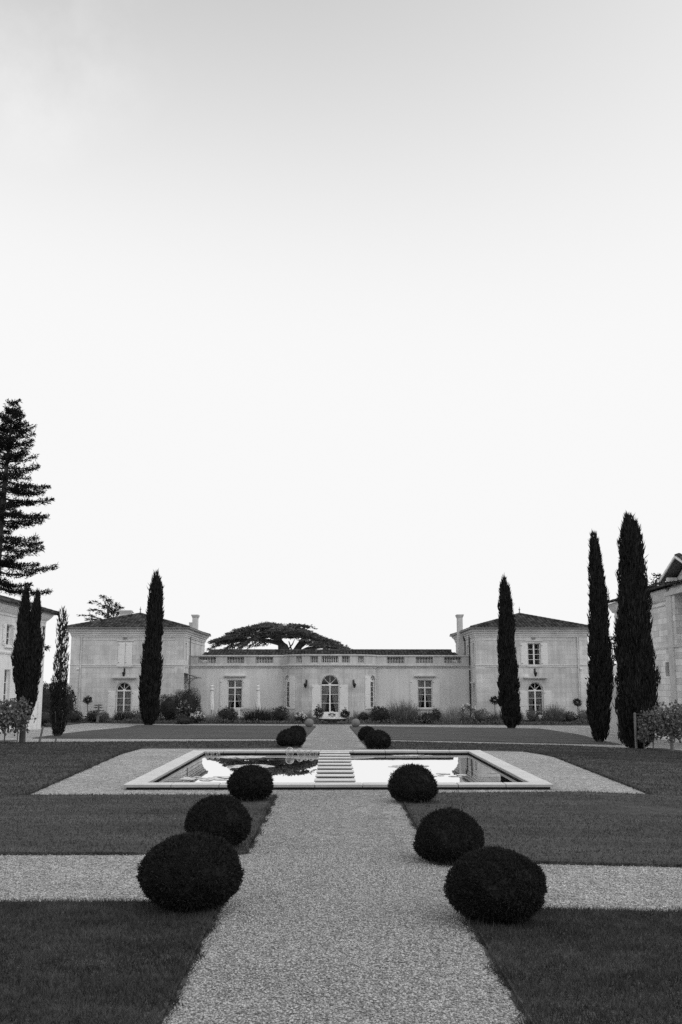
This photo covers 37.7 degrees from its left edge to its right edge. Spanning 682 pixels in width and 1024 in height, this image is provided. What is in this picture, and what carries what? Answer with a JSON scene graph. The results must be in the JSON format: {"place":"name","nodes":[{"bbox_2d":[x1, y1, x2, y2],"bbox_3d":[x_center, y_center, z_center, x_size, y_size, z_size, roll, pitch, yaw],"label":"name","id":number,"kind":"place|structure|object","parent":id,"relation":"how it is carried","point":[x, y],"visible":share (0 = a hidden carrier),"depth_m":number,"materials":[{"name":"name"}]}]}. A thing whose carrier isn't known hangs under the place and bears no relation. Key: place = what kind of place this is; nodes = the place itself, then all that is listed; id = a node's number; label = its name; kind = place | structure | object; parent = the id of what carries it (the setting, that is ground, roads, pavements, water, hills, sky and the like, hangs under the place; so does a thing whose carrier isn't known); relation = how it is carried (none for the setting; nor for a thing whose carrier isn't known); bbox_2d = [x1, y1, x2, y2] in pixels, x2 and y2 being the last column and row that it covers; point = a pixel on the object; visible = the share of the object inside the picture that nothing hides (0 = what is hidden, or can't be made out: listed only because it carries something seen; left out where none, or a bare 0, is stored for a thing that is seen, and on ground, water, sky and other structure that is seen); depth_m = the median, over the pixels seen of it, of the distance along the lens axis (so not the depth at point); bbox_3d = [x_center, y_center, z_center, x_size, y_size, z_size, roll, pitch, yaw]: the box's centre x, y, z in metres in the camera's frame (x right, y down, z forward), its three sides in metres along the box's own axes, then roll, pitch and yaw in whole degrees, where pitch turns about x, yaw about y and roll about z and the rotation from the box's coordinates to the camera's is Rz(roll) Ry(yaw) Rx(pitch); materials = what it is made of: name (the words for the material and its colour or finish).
{"place":"outdoors","nodes":[
{"label":"outdoors","id":0,"kind":"place"},
{"bbox_2d":[0,901,219,1023],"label":"lawn","id":1,"kind":"structure","parent":0,"point":[107,1017],"depth_m":6.06,"materials":[{"name":"plant"}]},
{"bbox_2d":[135,831,243,914],"bbox_3d":[-1.160,2.803,7.741,0.844,0.647,0.868,0,-10,0],"label":"topiary bush","id":2,"kind":"object","parent":1,"relation":"on","point":[190,871],"visible":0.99,"depth_m":7.47,"materials":[{"name":"black plant"}]},
{"bbox_2d":[0,741,297,854],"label":"lawn","id":3,"kind":"structure","parent":0,"point":[100,835],"depth_m":13.12,"materials":[{"name":"plant"}]},
{"bbox_2d":[10,586,43,742],"bbox_3d":[-10.229,4.944,32.525,1.093,5.256,1.078,0,-10,0],"label":"cypress tree","id":4,"kind":"object","parent":3,"relation":"on","point":[27,653],"visible":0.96,"depth_m":32.38,"materials":[{"name":"black plant"}]},
{"bbox_2d":[183,794,252,845],"bbox_3d":[-1.302,3.294,10.593,0.740,0.631,0.756,0,-10,0],"label":"topiary bush","id":5,"kind":"object","parent":3,"relation":"on","point":[228,818],"visible":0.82,"depth_m":10.38,"materials":[{"name":"black plant"}]},
{"bbox_2d":[226,764,274,800],"bbox_3d":[-1.344,4.020,14.773,0.739,0.596,0.729,0,-10,0],"label":"topiary bush","id":6,"kind":"object","parent":3,"relation":"on","point":[248,782],"visible":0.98,"depth_m":14.57,"materials":[{"name":"black plant"}]},
{"bbox_2d":[276,728,305,746],"bbox_3d":[-1.457,6.516,28.812,0.910,0.611,0.881,0,-10,0],"label":"topiary bush","id":7,"kind":"object","parent":3,"relation":"on","point":[291,737],"visible":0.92,"depth_m":28.56,"materials":[{"name":"black plant"}]},
{"bbox_2d":[32,725,315,738],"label":"lawn","id":8,"kind":"structure","parent":0,"point":[203,732],"depth_m":46.20,"materials":[{"name":"plant"}]},
{"bbox_2d":[48,606,69,735],"bbox_3d":[-11.284,6.407,40.185,0.808,5.352,0.819,-7,-12,35],"label":"columnar tree","id":9,"kind":"object","parent":8,"relation":"on","point":[59,692],"visible":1,"depth_m":40.02,"materials":[{"name":"black plant"}]},
{"bbox_2d":[305,718,313,726],"bbox_3d":[-1.883,12.527,59.328,0.530,0.550,0.530,0,-10,0],"label":"stone ball","id":10,"kind":"object","parent":8,"relation":"on","point":[309,722],"visible":1,"depth_m":59.14,"materials":[{"name":"grey stone"}]},
{"bbox_2d":[179,776,229,780],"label":"water lily","id":11,"kind":"object","parent":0,"point":[201,779],"visible":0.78,"depth_m":18.10,"materials":[{"name":"grey plant"}]},
{"bbox_2d":[217,756,264,757],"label":"water lily","id":12,"kind":"object","parent":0,"point":[241,756],"visible":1,"depth_m":23.39,"materials":[{"name":"white plant"}]},
{"bbox_2d":[228,764,274,767],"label":"water lily","id":13,"kind":"object","parent":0,"point":[262,765],"visible":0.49,"depth_m":20.68,"materials":[{"name":"white plant"}]},
{"bbox_2d":[0,753,679,1023],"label":"soil edge","id":14,"kind":"object","parent":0,"point":[185,978],"visible":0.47,"depth_m":6.64,"materials":[{"name":"black soil"}]},
{"bbox_2d":[0,740,681,1023],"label":"grass","id":15,"kind":"structure","parent":0,"point":[175,967],"depth_m":6.96,"materials":[{"name":"plant"}]},
{"bbox_2d":[0,683,681,1023],"bbox_3d":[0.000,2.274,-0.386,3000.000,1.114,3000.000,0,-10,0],"label":"gravel ground","id":16,"kind":"structure","parent":0,"point":[114,775],"depth_m":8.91,"materials":[{"name":"grey gravel"}]},
{"bbox_2d":[0,697,17,742],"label":"grapevine","id":17,"kind":"object","parent":16,"relation":"on","point":[5,707],"visible":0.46,"depth_m":32.13,"materials":[{"name":"plant"}]},
{"bbox_2d":[0,696,36,742],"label":"tree","id":18,"kind":"object","parent":16,"relation":"on","point":[13,711],"visible":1,"depth_m":31.58,"materials":[{"name":"plant"}]},
{"bbox_2d":[0,398,58,651],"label":"conifer tree","id":19,"kind":"object","parent":16,"relation":"on","point":[9,442],"visible":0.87,"depth_m":75.90,"materials":[{"name":"black plant"}]},
{"bbox_2d":[0,595,58,731],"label":"stone outbuilding","id":20,"kind":"structure","parent":16,"relation":"on","point":[9,607],"depth_m":51.05,"materials":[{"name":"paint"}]},
{"bbox_2d":[3,669,7,727],"bbox_3d":[-17.008,9.470,50.187,0.076,3.100,1.000,0,-10,0],"label":"window","id":21,"kind":"structure","parent":20,"relation":"in","point":[5,682],"depth_m":50.70,"materials":[{"name":"paint"}]},
{"bbox_2d":[42,681,61,712],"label":"hedge","id":22,"kind":"object","parent":16,"relation":"on","point":[46,699],"visible":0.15,"depth_m":70.14,"materials":[{"name":"grey plant"}]},
{"bbox_2d":[77,595,123,620],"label":"evergreen tree","id":23,"kind":"object","parent":16,"relation":"on","point":[111,610],"visible":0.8,"depth_m":94.50,"materials":[{"name":"grey plant"}]},
{"bbox_2d":[137,570,164,724],"bbox_3d":[-12.240,8.712,64.858,1.692,10.226,1.673,-6,-11,32],"label":"cypress tree","id":24,"kind":"object","parent":16,"relation":"on","point":[150,677],"visible":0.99,"depth_m":64.40,"materials":[{"name":"black plant"}]},
{"bbox_2d":[207,622,350,650],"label":"cedar tree","id":25,"kind":"object","parent":16,"relation":"on","point":[275,632],"visible":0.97,"depth_m":102.73,"materials":[{"name":"black plant"}]},
{"bbox_2d":[289,725,306,736],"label":"topiary bush","id":26,"kind":"object","parent":16,"relation":"on","point":[301,729],"visible":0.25,"depth_m":34.69,"materials":[{"name":"black plant"}]},
{"bbox_2d":[41,721,588,726],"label":"flower bed","id":27,"kind":"object","parent":16,"relation":"on","point":[337,723],"visible":0.2,"depth_m":65.81,"materials":[{"name":"plant"}]},
{"bbox_2d":[41,708,52,725],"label":"hedge","id":28,"kind":"object","parent":27,"relation":"on","point":[45,718],"visible":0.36,"depth_m":61.21,"materials":[{"name":"grey plant"}]},
{"bbox_2d":[66,685,77,712],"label":"shrub","id":29,"kind":"object","parent":27,"relation":"on","point":[70,700],"visible":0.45,"depth_m":68.91,"materials":[{"name":"grey plant"}]},
{"bbox_2d":[67,709,82,722],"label":"shrub","id":30,"kind":"object","parent":27,"relation":"on","point":[74,717],"visible":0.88,"depth_m":66.67,"materials":[{"name":"grey plant"}]},
{"bbox_2d":[83,695,92,716],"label":"standard tree","id":31,"kind":"object","parent":27,"relation":"on","point":[86,698],"visible":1,"depth_m":69.16,"materials":[{"name":"grey plant"}]},
{"bbox_2d":[85,711,96,721],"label":"shrub","id":32,"kind":"object","parent":27,"relation":"on","point":[90,715],"visible":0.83,"depth_m":67.46,"materials":[{"name":"grey plant"}]},
{"bbox_2d":[93,704,103,722],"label":"tiered plant","id":33,"kind":"object","parent":27,"relation":"on","point":[97,713],"visible":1,"depth_m":66.88,"materials":[{"name":"grey plant"}]},
{"bbox_2d":[99,710,109,721],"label":"flowering shrub","id":34,"kind":"object","parent":27,"relation":"on","point":[103,715],"visible":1,"depth_m":67.08,"materials":[{"name":"grey plant"}]},
{"bbox_2d":[112,709,128,719],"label":"ornamental grass","id":35,"kind":"object","parent":27,"relation":"on","point":[119,716],"depth_m":67.26,"materials":[{"name":"grey plant"}]},
{"bbox_2d":[159,693,180,720],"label":"smoke bush","id":36,"kind":"object","parent":27,"relation":"on","point":[169,706],"visible":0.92,"depth_m":66.90,"materials":[{"name":"grey plant"}]},
{"bbox_2d":[174,700,191,718],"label":"rose bush","id":37,"kind":"object","parent":27,"relation":"on","point":[185,713],"visible":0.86,"depth_m":66.71,"materials":[{"name":"grey plant"}]},
{"bbox_2d":[175,717,193,723],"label":"ground cover","id":38,"kind":"object","parent":27,"relation":"on","point":[183,720],"visible":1,"depth_m":65.29,"materials":[{"name":"grey plant"}]},
{"bbox_2d":[174,687,202,716],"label":"smoke bush","id":39,"kind":"object","parent":27,"relation":"on","point":[190,698],"visible":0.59,"depth_m":68.06,"materials":[{"name":"grey plant"}]},
{"bbox_2d":[189,711,205,722],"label":"flowering shrub","id":40,"kind":"object","parent":27,"relation":"on","point":[197,717],"visible":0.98,"depth_m":65.85,"materials":[{"name":"grey plant"}]},
{"bbox_2d":[209,685,213,714],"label":"closed parasol","id":41,"kind":"object","parent":27,"relation":"on","point":[211,704],"visible":0.79,"depth_m":71.11,"materials":[{"name":"fabric"}]},
{"bbox_2d":[203,711,221,722],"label":"ornamental grass","id":42,"kind":"object","parent":27,"relation":"on","point":[209,716],"depth_m":66.34,"materials":[{"name":"grey plant"}]},
{"bbox_2d":[217,706,237,722],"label":"shrub","id":43,"kind":"object","parent":27,"relation":"on","point":[229,714],"visible":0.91,"depth_m":66.37,"materials":[{"name":"grey plant"}]},
{"bbox_2d":[239,704,273,722],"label":"bush","id":44,"kind":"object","parent":27,"relation":"on","point":[253,715],"depth_m":66.47,"materials":[{"name":"grey plant"}]},
{"bbox_2d":[255,685,260,709],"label":"closed parasol","id":45,"kind":"object","parent":27,"relation":"on","point":[257,703],"visible":0.66,"depth_m":71.16,"materials":[{"name":"fabric"}]},
{"bbox_2d":[270,705,289,722],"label":"shrub","id":46,"kind":"object","parent":27,"relation":"on","point":[280,714],"visible":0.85,"depth_m":66.40,"materials":[{"name":"grey plant"}]},
{"bbox_2d":[294,712,306,721],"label":"flowering shrub","id":47,"kind":"object","parent":27,"relation":"on","point":[299,717],"visible":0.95,"depth_m":65.86,"materials":[{"name":"grey plant"}]},
{"bbox_2d":[313,704,323,720],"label":"potted bush","id":48,"kind":"object","parent":27,"relation":"on","point":[317,710],"visible":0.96,"depth_m":69.45,"materials":[{"name":"grey plant"}]},
{"bbox_2d":[66,714,588,724],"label":"ground cover","id":49,"kind":"object","parent":27,"relation":"on","point":[348,719],"visible":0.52,"depth_m":66.43,"materials":[{"name":"grey plant"}]},
{"bbox_2d":[318,711,346,722],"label":"bowl fountain","id":50,"kind":"object","parent":27,"relation":"on","point":[331,715],"visible":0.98,"depth_m":65.56,"materials":[{"name":"stone"}]},
{"bbox_2d":[340,707,350,720],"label":"potted bush","id":51,"kind":"object","parent":27,"relation":"on","point":[346,714],"visible":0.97,"depth_m":69.43,"materials":[{"name":"grey plant"}]},
{"bbox_2d":[368,706,389,722],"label":"shrub","id":52,"kind":"object","parent":27,"relation":"on","point":[378,714],"visible":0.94,"depth_m":66.41,"materials":[{"name":"grey plant"}]},
{"bbox_2d":[387,700,420,723],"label":"ornamental grass","id":53,"kind":"object","parent":27,"relation":"on","point":[406,712],"depth_m":66.47,"materials":[{"name":"grey plant"}]},
{"bbox_2d":[418,713,436,723],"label":"shrub","id":54,"kind":"object","parent":27,"relation":"on","point":[429,715],"visible":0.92,"depth_m":66.47,"materials":[{"name":"grey plant"}]},
{"bbox_2d":[430,709,441,720],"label":"shrub","id":55,"kind":"object","parent":27,"relation":"on","point":[437,714],"visible":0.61,"depth_m":68.91,"materials":[{"name":"grey plant"}]},
{"bbox_2d":[437,702,464,723],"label":"ornamental grass","id":56,"kind":"object","parent":27,"relation":"on","point":[449,717],"depth_m":66.94,"materials":[{"name":"grey plant"}]},
{"bbox_2d":[459,703,477,723],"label":"rose bush","id":57,"kind":"object","parent":27,"relation":"on","point":[468,709],"visible":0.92,"depth_m":67.19,"materials":[{"name":"grey plant"}]},
{"bbox_2d":[472,707,489,723],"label":"shrub","id":58,"kind":"object","parent":27,"relation":"on","point":[482,716],"visible":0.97,"depth_m":67.02,"materials":[{"name":"grey plant"}]},
{"bbox_2d":[486,711,501,723],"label":"ornamental grass","id":59,"kind":"object","parent":27,"relation":"on","point":[494,717],"depth_m":67.42,"materials":[{"name":"grey plant"}]},
{"bbox_2d":[524,709,539,721],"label":"shrub","id":60,"kind":"object","parent":27,"relation":"on","point":[532,715],"visible":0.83,"depth_m":68.06,"materials":[{"name":"grey plant"}]},
{"bbox_2d":[535,703,566,723],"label":"ornamental grass","id":61,"kind":"object","parent":27,"relation":"on","point":[552,713],"depth_m":67.41,"materials":[{"name":"grey plant"}]},
{"bbox_2d":[562,711,579,721],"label":"shrub","id":62,"kind":"object","parent":27,"relation":"on","point":[570,718],"visible":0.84,"depth_m":67.49,"materials":[{"name":"grey plant"}]},
{"bbox_2d":[575,709,588,721],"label":"shrub","id":63,"kind":"object","parent":27,"relation":"on","point":[583,715],"visible":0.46,"depth_m":67.59,"materials":[{"name":"grey plant"}]},
{"bbox_2d":[66,607,588,720],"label":"manor house","id":64,"kind":"structure","parent":16,"relation":"on","point":[106,654],"depth_m":71.71,"materials":[{"name":"stone"}]},
{"bbox_2d":[116,682,130,713],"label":"window","id":65,"kind":"structure","parent":64,"relation":"in","point":[123,699],"depth_m":70.91,"materials":[{"name":"glass"}]},
{"bbox_2d":[227,680,241,707],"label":"window","id":66,"kind":"structure","parent":64,"relation":"in","point":[234,686],"depth_m":74.03,"materials":[{"name":"glass"}]},
{"bbox_2d":[286,676,288,707],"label":"window","id":67,"kind":"structure","parent":64,"relation":"in","point":[287,680],"depth_m":73.06,"materials":[{"name":"paint"}]},
{"bbox_2d":[321,675,338,717],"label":"french door","id":68,"kind":"structure","parent":64,"relation":"in","point":[329,684],"depth_m":71.68,"materials":[{"name":"paint"}]},
{"bbox_2d":[371,676,373,707],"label":"window","id":69,"kind":"structure","parent":64,"relation":"in","point":[372,680],"depth_m":73.14,"materials":[{"name":"paint"}]},
{"bbox_2d":[418,680,431,707],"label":"window","id":70,"kind":"structure","parent":64,"relation":"in","point":[424,686],"depth_m":74.15,"materials":[{"name":"glass"}]},
{"bbox_2d":[527,643,539,663],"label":"window","id":71,"kind":"structure","parent":64,"relation":"in","point":[533,648],"depth_m":71.79,"materials":[{"name":"glass"}]},
{"bbox_2d":[528,682,542,714],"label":"window","id":72,"kind":"structure","parent":64,"relation":"in","point":[535,697],"depth_m":71.19,"materials":[{"name":"glass"}]},
{"bbox_2d":[123,750,552,789],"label":"garden pool","id":73,"kind":"structure","parent":16,"relation":"on","point":[527,779],"depth_m":16.68,"materials":[{"name":"grey stone"}]},
{"bbox_2d":[154,754,521,785],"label":"water","id":74,"kind":"structure","parent":73,"relation":"in","point":[303,768],"depth_m":20.48,"materials":[{"name":"liquid"}]},
{"bbox_2d":[319,752,348,753],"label":"stepping slab","id":75,"kind":"structure","parent":74,"relation":"in","point":[334,753],"depth_m":23.76,"materials":[{"name":"grey stone"}]},
{"bbox_2d":[317,763,351,765],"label":"stepping slab","id":76,"kind":"structure","parent":74,"relation":"in","point":[334,764],"depth_m":20.43,"materials":[{"name":"grey stone"}]},
{"bbox_2d":[318,760,350,762],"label":"stepping slab","id":77,"kind":"structure","parent":74,"relation":"in","point":[334,761],"depth_m":21.30,"materials":[{"name":"grey stone"}]},
{"bbox_2d":[319,754,349,756],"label":"stepping slab","id":78,"kind":"structure","parent":74,"relation":"in","point":[334,755],"depth_m":22.97,"materials":[{"name":"grey stone"}]},
{"bbox_2d":[314,778,355,781],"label":"stepping slab","id":79,"kind":"structure","parent":74,"relation":"in","point":[334,780],"depth_m":17.12,"materials":[{"name":"grey stone"}]},
{"bbox_2d":[315,774,354,777],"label":"stepping slab","id":80,"kind":"structure","parent":74,"relation":"in","point":[334,775],"depth_m":18.04,"materials":[{"name":"grey stone"}]},
{"bbox_2d":[316,770,353,773],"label":"stepping slab","id":81,"kind":"structure","parent":74,"relation":"in","point":[334,771],"depth_m":18.84,"materials":[{"name":"grey stone"}]},
{"bbox_2d":[317,766,352,769],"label":"stepping slab","id":82,"kind":"structure","parent":74,"relation":"in","point":[334,767],"depth_m":19.71,"materials":[{"name":"grey stone"}]},
{"bbox_2d":[319,757,350,759],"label":"stepping slab","id":83,"kind":"structure","parent":74,"relation":"in","point":[334,758],"depth_m":22.14,"materials":[{"name":"grey stone"}]},
{"bbox_2d":[0,740,681,751],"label":"vine bed","id":84,"kind":"object","parent":16,"relation":"on","point":[646,748],"visible":0.53,"depth_m":34.15,"materials":[{"name":"plant"}]},
{"bbox_2d":[357,726,374,740],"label":"topiary bush","id":85,"kind":"object","parent":16,"relation":"on","point":[363,732],"visible":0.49,"depth_m":34.94,"materials":[{"name":"black plant"}]},
{"bbox_2d":[387,763,438,802],"bbox_3d":[1.071,4.032,14.849,0.792,0.634,0.817,0,-10,0],"label":"topiary bush","id":86,"kind":"object","parent":16,"relation":"on","point":[412,782],"visible":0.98,"depth_m":14.61,"materials":[{"name":"black plant"}]},
{"bbox_2d":[585,530,614,741],"bbox_3d":[10.638,5.107,41.533,1.274,8.971,1.208,-7,-12,36],"label":"cypress tree","id":87,"kind":"object","parent":16,"relation":"on","point":[598,685],"visible":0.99,"depth_m":41.16,"materials":[{"name":"black plant"}]},
{"bbox_2d":[585,633,615,678],"bbox_3d":[16.717,10.303,61.756,3.585,6.225,3.381,0,-10,0],"label":"leafy tree","id":88,"kind":"object","parent":16,"relation":"on","point":[612,638],"visible":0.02,"depth_m":61.91,"materials":[{"name":"grey plant"}]},
{"bbox_2d":[609,664,618,732],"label":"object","id":89,"kind":"object","parent":16,"relation":"on","point":[614,722],"visible":0.08,"depth_m":56.97,"materials":[{"name":"white paint"}]},
{"bbox_2d":[633,713,637,748],"bbox_3d":[9.930,7.413,33.717,0.078,1.270,0.078,-4,-10,22],"label":"vine post","id":90,"kind":"object","parent":16,"relation":"on","point":[635,729],"visible":0.79,"depth_m":33.70,"materials":[{"name":"grey wood"}]},
{"bbox_2d":[612,511,660,748],"bbox_3d":[10.389,4.126,35.535,1.615,8.561,1.667,0,-10,0],"label":"cypress tree","id":91,"kind":"object","parent":16,"relation":"on","point":[637,678],"visible":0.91,"depth_m":35.07,"materials":[{"name":"black plant"}]},
{"bbox_2d":[636,723,651,748],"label":"grapevine","id":92,"kind":"object","parent":16,"relation":"on","point":[643,735],"visible":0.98,"depth_m":33.45,"materials":[{"name":"plant"}]},
{"bbox_2d":[608,553,681,742],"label":"building","id":93,"kind":"structure","parent":16,"relation":"on","point":[666,617],"depth_m":43.55,"materials":[{"name":"stone"}]},
{"bbox_2d":[633,706,668,748],"bbox_3d":[10.605,7.337,33.925,1.144,1.531,0.993,5,-11,-29],"label":"tree","id":94,"kind":"object","parent":16,"relation":"on","point":[648,722],"visible":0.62,"depth_m":33.86,"materials":[{"name":"plant"}]},
{"bbox_2d":[648,573,673,588],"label":"leafy tree","id":95,"kind":"object","parent":16,"relation":"on","point":[657,583],"visible":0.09,"depth_m":62.06,"materials":[{"name":"grey plant"}]},
{"bbox_2d":[651,699,681,751],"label":"tree","id":96,"kind":"object","parent":16,"relation":"on","point":[670,727],"visible":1,"depth_m":31.65,"materials":[{"name":"plant"}]},
{"bbox_2d":[0,0,681,682],"label":"sky","id":97,"kind":"structure","parent":0,"point":[349,320],"materials":[{"name":"white"}]},
{"bbox_2d":[350,726,621,744],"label":"lawn","id":98,"kind":"structure","parent":0,"point":[502,735],"depth_m":46.71,"materials":[{"name":"plant"}]},
{"bbox_2d":[351,719,359,727],"bbox_3d":[0.875,12.591,59.593,0.530,0.550,0.530,0,-10,0],"label":"stone ball","id":99,"kind":"object","parent":98,"relation":"on","point":[355,723],"visible":0.98,"depth_m":59.41,"materials":[{"name":"grey stone"}]},
{"bbox_2d":[496,574,521,727],"bbox_3d":[10.391,8.589,62.191,1.584,9.759,1.639,0,-10,0],"label":"cypress tree","id":100,"kind":"object","parent":98,"relation":"on","point":[508,695],"visible":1,"depth_m":61.77,"materials":[{"name":"black plant"}]},
{"bbox_2d":[361,741,681,866],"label":"lawn","id":101,"kind":"structure","parent":0,"point":[633,807],"depth_m":13.54,"materials":[{"name":"grey plant"}]},
{"bbox_2d":[364,729,390,748],"bbox_3d":[1.046,6.484,28.528,0.853,0.625,0.860,0,-10,0],"label":"topiary bush","id":102,"kind":"object","parent":101,"relation":"on","point":[379,739],"visible":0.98,"depth_m":28.29,"materials":[{"name":"black plant"}]},
{"bbox_2d":[412,805,484,862],"bbox_3d":[1.086,3.253,10.047,0.753,0.587,0.758,0,-10,0],"label":"topiary bush","id":103,"kind":"object","parent":101,"relation":"on","point":[445,834],"visible":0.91,"depth_m":9.84,"materials":[{"name":"black plant"}]},
{"bbox_2d":[472,909,681,1023],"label":"lawn","id":104,"kind":"structure","parent":0,"point":[566,1001],"depth_m":6.16,"materials":[{"name":"plant"}]},
{"bbox_2d":[442,845,547,924],"bbox_3d":[1.165,2.810,7.489,0.798,0.609,0.821,0,-10,0],"label":"topiary bush","id":105,"kind":"object","parent":104,"relation":"on","point":[495,884],"visible":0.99,"depth_m":7.27,"materials":[{"name":"black plant"}]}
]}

